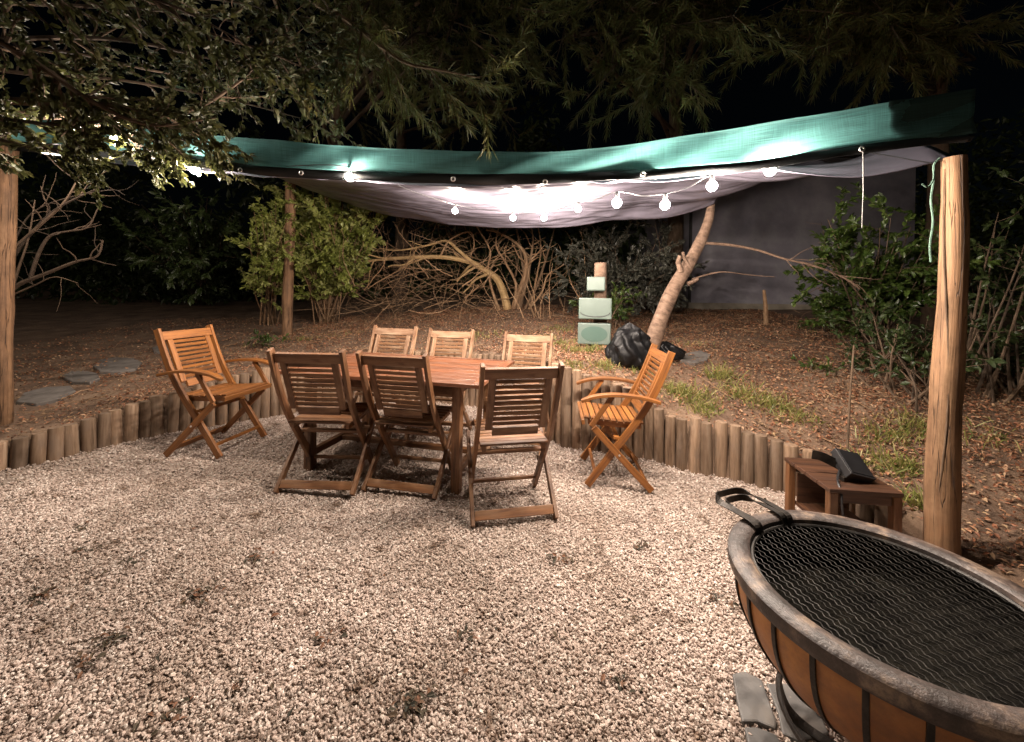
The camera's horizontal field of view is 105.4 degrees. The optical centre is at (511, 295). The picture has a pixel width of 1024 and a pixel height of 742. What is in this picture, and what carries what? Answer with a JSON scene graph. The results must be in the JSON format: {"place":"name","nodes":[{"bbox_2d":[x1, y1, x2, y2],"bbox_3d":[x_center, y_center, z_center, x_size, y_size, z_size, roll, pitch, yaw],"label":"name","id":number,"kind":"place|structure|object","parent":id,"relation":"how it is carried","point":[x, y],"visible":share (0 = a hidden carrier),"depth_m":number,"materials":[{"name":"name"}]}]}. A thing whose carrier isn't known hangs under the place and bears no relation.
{"place":"outdoors","nodes":[
{"label":"outdoors","id":0,"kind":"place"},
{"bbox_2d":[0,400,849,741],"bbox_3d":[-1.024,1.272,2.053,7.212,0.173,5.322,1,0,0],"label":"gravel","id":1,"kind":"structure","parent":0,"point":[42,514],"depth_m":1.69,"materials":[{"name":"beige gravel"}]},
{"bbox_2d":[153,324,271,458],"bbox_3d":[-2.435,0.745,3.208,0.639,0.977,0.612,1,0,7],"label":"folding armchair","id":2,"kind":"object","parent":1,"relation":"on","point":[229,391],"visible":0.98,"depth_m":3.12,"materials":[{"name":"brown wood"}]},
{"bbox_2d":[266,348,376,495],"bbox_3d":[-1.277,0.814,2.704,0.531,0.977,0.630,1,0,1],"label":"folding chair","id":3,"kind":"object","parent":1,"relation":"on","point":[350,412],"visible":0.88,"depth_m":2.55,"materials":[{"name":"brown wood"}]},
{"bbox_2d":[341,325,417,436],"bbox_3d":[-1.261,0.792,3.732,0.531,0.977,0.630,1,0,11],"label":"folding chair","id":4,"kind":"object","parent":1,"relation":"on","point":[407,334],"visible":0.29,"depth_m":3.94,"materials":[{"name":"brown wood"}]},
{"bbox_2d":[279,352,513,494],"bbox_3d":[-0.857,0.941,3.130,1.560,0.774,0.998,1,0,13],"label":"garden table","id":5,"kind":"object","parent":1,"relation":"on","point":[455,377],"visible":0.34,"depth_m":2.88,"materials":[{"name":"brown wood"}]},
{"bbox_2d":[355,350,451,499],"bbox_3d":[-0.711,0.839,2.736,0.531,0.977,0.630,1,0,11],"label":"folding chair","id":6,"kind":"object","parent":1,"relation":"on","point":[431,417],"visible":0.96,"depth_m":2.59,"materials":[{"name":"brown wood"}]},
{"bbox_2d":[403,328,474,439],"bbox_3d":[-0.672,0.819,3.691,0.531,0.977,0.630,1,0,10],"label":"folding chair","id":7,"kind":"object","parent":1,"relation":"on","point":[463,337],"visible":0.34,"depth_m":3.89,"materials":[{"name":"brown wood"}]},
{"bbox_2d":[0,306,1023,741],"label":"fallen leaves","id":8,"kind":"object","parent":1,"relation":"on","point":[409,702],"depth_m":1.68,"materials":[{"name":"brown plant"}]},
{"bbox_2d":[466,362,564,527],"bbox_3d":[-0.004,0.859,2.455,0.531,0.977,0.631,1,0,-11],"label":"folding chair","id":9,"kind":"object","parent":1,"relation":"on","point":[491,430],"visible":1,"depth_m":2.30,"materials":[{"name":"brown wood"}]},
{"bbox_2d":[485,331,553,454],"bbox_3d":[0.086,0.838,3.495,0.531,0.977,0.630,1,0,14],"label":"folding chair","id":10,"kind":"object","parent":1,"relation":"on","point":[531,340],"visible":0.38,"depth_m":3.69,"materials":[{"name":"brown wood"}]},
{"bbox_2d":[576,343,675,493],"bbox_3d":[0.822,0.862,2.943,0.639,0.977,0.612,1,0,6],"label":"folding armchair","id":11,"kind":"object","parent":1,"relation":"on","point":[609,424],"visible":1,"depth_m":2.75,"materials":[{"name":"brown wood"}]},
{"bbox_2d":[732,672,776,731],"bbox_3d":[0.811,1.378,1.318,0.106,0.050,0.192,1,0,17],"label":"flagstone","id":12,"kind":"object","parent":1,"relation":"on","point":[753,703],"visible":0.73,"depth_m":1.30,"materials":[{"name":"stone"}]},
{"bbox_2d":[744,727,779,741],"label":"flagstone","id":13,"kind":"object","parent":1,"relation":"on","point":[759,735],"visible":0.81,"depth_m":1.20,"materials":[{"name":"stone"}]},
{"bbox_2d":[767,684,828,741],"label":"flagstone","id":14,"kind":"object","parent":1,"relation":"on","point":[810,716],"visible":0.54,"depth_m":1.26,"materials":[{"name":"stone"}]},
{"bbox_2d":[784,457,903,532],"bbox_3d":[1.859,1.195,2.224,0.355,0.364,0.408,1,0,6],"label":"wooden side table","id":15,"kind":"object","parent":1,"relation":"on","point":[819,490],"visible":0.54,"depth_m":2.16,"materials":[{"name":"brown wood"}]},
{"bbox_2d":[812,448,875,516],"bbox_3d":[1.842,1.130,2.117,0.260,0.529,0.273,1,0,0],"label":"floodlight","id":16,"kind":"object","parent":15,"relation":"on","point":[850,466],"visible":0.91,"depth_m":2.15,"materials":[{"name":"black plastic"}]},
{"bbox_2d":[727,510,1023,741],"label":"fire pit","id":17,"kind":"object","parent":1,"relation":"on","point":[838,685],"visible":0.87,"depth_m":1.07,"materials":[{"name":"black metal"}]},
{"bbox_2d":[715,487,1023,706],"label":"grill grate","id":18,"kind":"object","parent":17,"relation":"on","point":[743,494],"visible":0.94,"depth_m":1.09,"materials":[{"name":"metal"}]},
{"bbox_2d":[0,285,1023,587],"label":"ground","id":19,"kind":"structure","parent":0,"point":[42,321],"depth_m":4.35,"materials":[{"name":"soil"}]},
{"bbox_2d":[0,145,18,425],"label":"wooden pole","id":20,"kind":"object","parent":19,"relation":"on","point":[8,210],"visible":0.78,"depth_m":2.99,"materials":[{"name":"brown wood"}]},
{"bbox_2d":[16,386,75,405],"bbox_3d":[-4.257,0.925,3.554,0.573,0.116,0.337,1,0,35],"label":"stepping stone","id":21,"kind":"object","parent":19,"relation":"on","point":[42,396],"visible":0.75,"depth_m":3.51,"materials":[{"name":"grey stone"}]},
{"bbox_2d":[15,154,138,309],"bbox_3d":[-4.214,-0.488,3.634,1.259,1.646,0.571,1,0,0],"label":"bare bush","id":22,"kind":"object","parent":19,"relation":"on","point":[23,241],"visible":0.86,"depth_m":3.69,"materials":[{"name":"brown plant"}]},
{"bbox_2d":[62,370,99,384],"bbox_3d":[-4.435,0.866,4.031,0.698,0.115,0.205,1,0,28],"label":"stepping stone","id":23,"kind":"object","parent":19,"relation":"on","point":[79,377],"visible":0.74,"depth_m":3.97,"materials":[{"name":"grey stone"}]},
{"bbox_2d":[93,357,141,374],"bbox_3d":[-4.556,0.816,4.494,0.905,0.126,0.361,1,0,34],"label":"stepping stone","id":24,"kind":"object","parent":19,"relation":"on","point":[119,365],"visible":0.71,"depth_m":4.40,"materials":[{"name":"grey stone"}]},
{"bbox_2d":[152,345,169,353],"bbox_3d":[-4.688,0.731,5.233,0.655,0.099,0.194,1,0,45],"label":"stepping stone","id":25,"kind":"object","parent":19,"relation":"on","point":[155,349],"visible":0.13,"depth_m":5.12,"materials":[{"name":"grey stone"}]},
{"bbox_2d":[110,188,258,305],"bbox_3d":[-6.887,-0.880,8.306,2.037,2.437,6.146,1,0,-41],"label":"dark bush","id":26,"kind":"object","parent":19,"relation":"on","point":[185,262],"visible":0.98,"depth_m":7.14,"materials":[{"name":"green plant"}]},
{"bbox_2d":[0,0,388,210],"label":"broadleaf tree","id":27,"kind":"object","parent":19,"relation":"on","point":[72,108],"visible":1,"depth_m":2.08,"materials":[{"name":"green plant"}]},
{"bbox_2d":[246,329,289,349],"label":"plant","id":28,"kind":"object","parent":19,"relation":"on","point":[266,342],"visible":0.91,"depth_m":5.10,"materials":[{"name":"green plant"}]},
{"bbox_2d":[224,197,313,324],"bbox_3d":[-4.021,-0.414,6.229,2.367,2.002,1.164,1,0,44],"label":"leafy shrub","id":29,"kind":"object","parent":19,"relation":"on","point":[262,284],"visible":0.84,"depth_m":5.90,"materials":[{"name":"green plant"}]},
{"bbox_2d":[281,181,295,335],"bbox_3d":[-3.424,-0.441,5.983,0.171,2.679,0.165,1,0,0],"label":"wooden pole","id":30,"kind":"object","parent":19,"relation":"on","point":[287,296],"visible":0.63,"depth_m":5.92,"materials":[{"name":"brown wood"}]},
{"bbox_2d":[36,144,951,227],"bbox_3d":[-0.593,-1.195,3.965,6.200,1.082,3.055,1,0,9],"label":"tarpaulin sheet","id":31,"kind":"object","parent":30,"relation":"attached to","point":[393,199],"visible":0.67,"depth_m":3.66,"materials":[{"name":"white fabric"}]},
{"bbox_2d":[11,88,977,184],"bbox_3d":[-0.605,-1.250,3.940,6.242,1.240,3.247,1,0,10],"label":"shade net","id":32,"kind":"object","parent":31,"relation":"on","point":[945,118],"visible":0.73,"depth_m":2.08,"materials":[{"name":"fabric"}]},
{"bbox_2d":[74,129,932,220],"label":"string lights","id":33,"kind":"object","parent":32,"relation":"hanging from","point":[665,203],"visible":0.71,"depth_m":2.13,"materials":[{"name":"white glass"}]},
{"bbox_2d":[861,152,863,227],"bbox_3d":[1.709,-0.519,1.900,0.010,0.375,0.005,1,0,0],"label":"hanging cord","id":34,"kind":"object","parent":32,"relation":"hanging from","point":[863,187],"visible":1,"depth_m":1.90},
{"bbox_2d":[249,182,387,323],"bbox_3d":[-3.091,-0.723,6.453,2.228,2.525,1.778,1,0,0],"label":"leafy shrub","id":35,"kind":"object","parent":19,"relation":"on","point":[316,271],"visible":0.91,"depth_m":6.30,"materials":[{"name":"green plant"}]},
{"bbox_2d":[270,0,560,318],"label":"conifer tree","id":36,"kind":"object","parent":19,"relation":"on","point":[373,32],"visible":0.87,"depth_m":3.46,"materials":[{"name":"green plant"}]},
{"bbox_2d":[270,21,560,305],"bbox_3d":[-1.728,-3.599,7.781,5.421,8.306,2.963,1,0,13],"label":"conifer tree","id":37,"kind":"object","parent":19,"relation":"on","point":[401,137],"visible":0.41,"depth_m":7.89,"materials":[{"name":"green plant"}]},
{"bbox_2d":[294,212,554,328],"bbox_3d":[-1.972,-0.441,7.213,5.503,3.414,3.115,1,0,0],"label":"brush pile","id":38,"kind":"object","parent":19,"relation":"on","point":[409,267],"visible":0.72,"depth_m":7.08,"materials":[{"name":"brown wood"}]},
{"bbox_2d":[0,350,887,527],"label":"log palisade","id":39,"kind":"object","parent":19,"relation":"on","point":[748,456],"visible":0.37,"depth_m":3.10,"materials":[{"name":"brown wood"}]},
{"bbox_2d":[347,227,573,309],"bbox_3d":[-1.073,-0.735,7.066,4.495,2.053,1.204,1,0,0],"label":"bare shrub","id":40,"kind":"object","parent":19,"relation":"on","point":[496,278],"visible":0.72,"depth_m":7.09,"materials":[{"name":"brown plant"}]},
{"bbox_2d":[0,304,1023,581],"bbox_3d":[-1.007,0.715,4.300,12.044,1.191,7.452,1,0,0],"label":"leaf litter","id":41,"kind":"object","parent":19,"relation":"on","point":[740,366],"visible":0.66,"depth_m":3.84,"materials":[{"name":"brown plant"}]},
{"bbox_2d":[15,88,1023,305],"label":"woods","id":42,"kind":"object","parent":19,"relation":"on","point":[114,245],"visible":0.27,"depth_m":11.30,"materials":[{"name":"green plant"}]},
{"bbox_2d":[489,229,586,318],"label":"twiggy shrub","id":43,"kind":"object","parent":19,"relation":"on","point":[542,295],"visible":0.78,"depth_m":6.24,"materials":[{"name":"brown plant"}]},
{"bbox_2d":[578,262,611,344],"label":"meter pillar","id":44,"kind":"structure","parent":19,"relation":"on","point":[597,308],"depth_m":4.37,"materials":[{"name":"green metal"}]},
{"bbox_2d":[568,281,646,331],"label":"dark bush","id":45,"kind":"object","parent":19,"relation":"on","point":[617,307],"visible":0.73,"depth_m":5.30,"materials":[{"name":"green plant"}]},
{"bbox_2d":[543,219,709,322],"bbox_3d":[1.770,-0.551,6.330,2.512,2.318,1.947,1,0,0],"label":"dark bush","id":46,"kind":"object","parent":19,"relation":"on","point":[644,279],"visible":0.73,"depth_m":6.18,"materials":[{"name":"green plant"}]},
{"bbox_2d":[605,323,652,369],"bbox_3d":[1.179,0.497,3.828,0.477,0.466,0.407,1,0,0],"label":"plastic bag","id":47,"kind":"object","parent":19,"relation":"on","point":[628,345],"visible":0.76,"depth_m":3.72,"materials":[{"name":"black plastic"}]},
{"bbox_2d":[483,0,804,312],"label":"conifer tree","id":48,"kind":"object","parent":19,"relation":"on","point":[652,22],"visible":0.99,"depth_m":3.43,"materials":[{"name":"green plant"}]},
{"bbox_2d":[659,341,685,360],"bbox_3d":[1.591,0.567,4.040,0.410,0.202,0.284,1,0,0],"label":"plastic bag","id":49,"kind":"object","parent":19,"relation":"on","point":[665,346],"visible":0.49,"depth_m":3.94,"materials":[{"name":"black plastic"}]},
{"bbox_2d":[680,351,710,365],"bbox_3d":[1.946,0.674,4.109,0.502,0.144,0.210,1,0,-35],"label":"stepping stone","id":50,"kind":"object","parent":19,"relation":"on","point":[686,359],"visible":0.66,"depth_m":4.07,"materials":[{"name":"grey stone"}]},
{"bbox_2d":[647,204,875,362],"bbox_3d":[2.317,-0.140,3.827,2.081,1.792,0.318,1,0,13],"label":"leaning tree","id":51,"kind":"object","parent":19,"relation":"on","point":[664,309],"visible":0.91,"depth_m":3.91,"materials":[{"name":"brown plant"}]},
{"bbox_2d":[762,290,767,324],"bbox_3d":[3.893,0.200,5.991,0.094,0.588,0.068,1,0,0],"label":"garden stake","id":52,"kind":"object","parent":19,"relation":"on","point":[765,312],"visible":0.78,"depth_m":5.97,"materials":[{"name":"brown wood"}]},
{"bbox_2d":[622,146,915,309],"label":"wall","id":53,"kind":"structure","parent":19,"relation":"on","point":[779,218],"depth_m":8.00,"materials":[{"name":"concrete"}]},
{"bbox_2d":[791,354,844,377],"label":"plant","id":54,"kind":"object","parent":19,"relation":"on","point":[821,367],"visible":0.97,"depth_m":3.86,"materials":[{"name":"green plant"}]},
{"bbox_2d":[797,303,851,332],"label":"plant","id":55,"kind":"object","parent":19,"relation":"on","point":[814,330],"visible":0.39,"depth_m":5.53,"materials":[{"name":"green plant"}]},
{"bbox_2d":[786,223,871,328],"bbox_3d":[4.597,-0.205,5.407,1.412,1.560,0.979,1,0,0],"label":"bare bush","id":56,"kind":"object","parent":19,"relation":"on","point":[813,290],"visible":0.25,"depth_m":5.48,"materials":[{"name":"brown plant"}]},
{"bbox_2d":[846,345,854,450],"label":"dry stem","id":57,"kind":"object","parent":19,"relation":"on","point":[849,411],"visible":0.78,"depth_m":2.77,"materials":[{"name":"brown plant"}]},
{"bbox_2d":[708,0,1023,330],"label":"conifer tree","id":58,"kind":"object","parent":19,"relation":"on","point":[863,29],"visible":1,"depth_m":3.31,"materials":[{"name":"green plant"}]},
{"bbox_2d":[783,181,1002,352],"bbox_3d":[3.909,-0.255,4.199,1.606,1.899,1.664,1,0,36],"label":"broadleaf bush","id":59,"kind":"object","parent":19,"relation":"on","point":[889,272],"visible":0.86,"depth_m":4.10,"materials":[{"name":"green plant"}]},
{"bbox_2d":[813,287,1022,412],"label":"broadleaf bush","id":60,"kind":"object","parent":19,"relation":"on","point":[901,338],"visible":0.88,"depth_m":3.42,"materials":[{"name":"green plant"}]},
{"bbox_2d":[923,154,969,555],"bbox_3d":[2.174,0.402,1.957,0.144,2.188,0.142,1,0,0],"label":"wooden pole","id":61,"kind":"object","parent":19,"relation":"on","point":[942,493],"visible":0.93,"depth_m":1.91,"materials":[{"name":"brown wood"}]},
{"bbox_2d":[921,157,940,261],"bbox_3d":[1.993,-0.413,1.857,0.106,0.502,0.014,1,0,-12],"label":"tie cord","id":62,"kind":"object","parent":61,"relation":"hanging from","point":[932,183],"visible":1,"depth_m":1.86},
{"bbox_2d":[909,245,1023,406],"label":"broadleaf bush","id":63,"kind":"object","parent":19,"relation":"on","point":[1008,369],"visible":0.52,"depth_m":3.57,"materials":[{"name":"green plant"}]},
{"bbox_2d":[965,167,1023,399],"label":"broadleaf bush","id":64,"kind":"object","parent":19,"relation":"on","point":[1001,242],"visible":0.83,"depth_m":3.36,"materials":[{"name":"green plant"}]},
{"bbox_2d":[0,0,1023,294],"label":"sky","id":65,"kind":"structure","parent":0,"point":[999,94],"materials":[{"name":"black"}]},
{"bbox_2d":[49,296,1021,510],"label":"bank grass","id":66,"kind":"structure","parent":0,"point":[682,392],"depth_m":3.19,"materials":[{"name":"green plant"}]}
]}

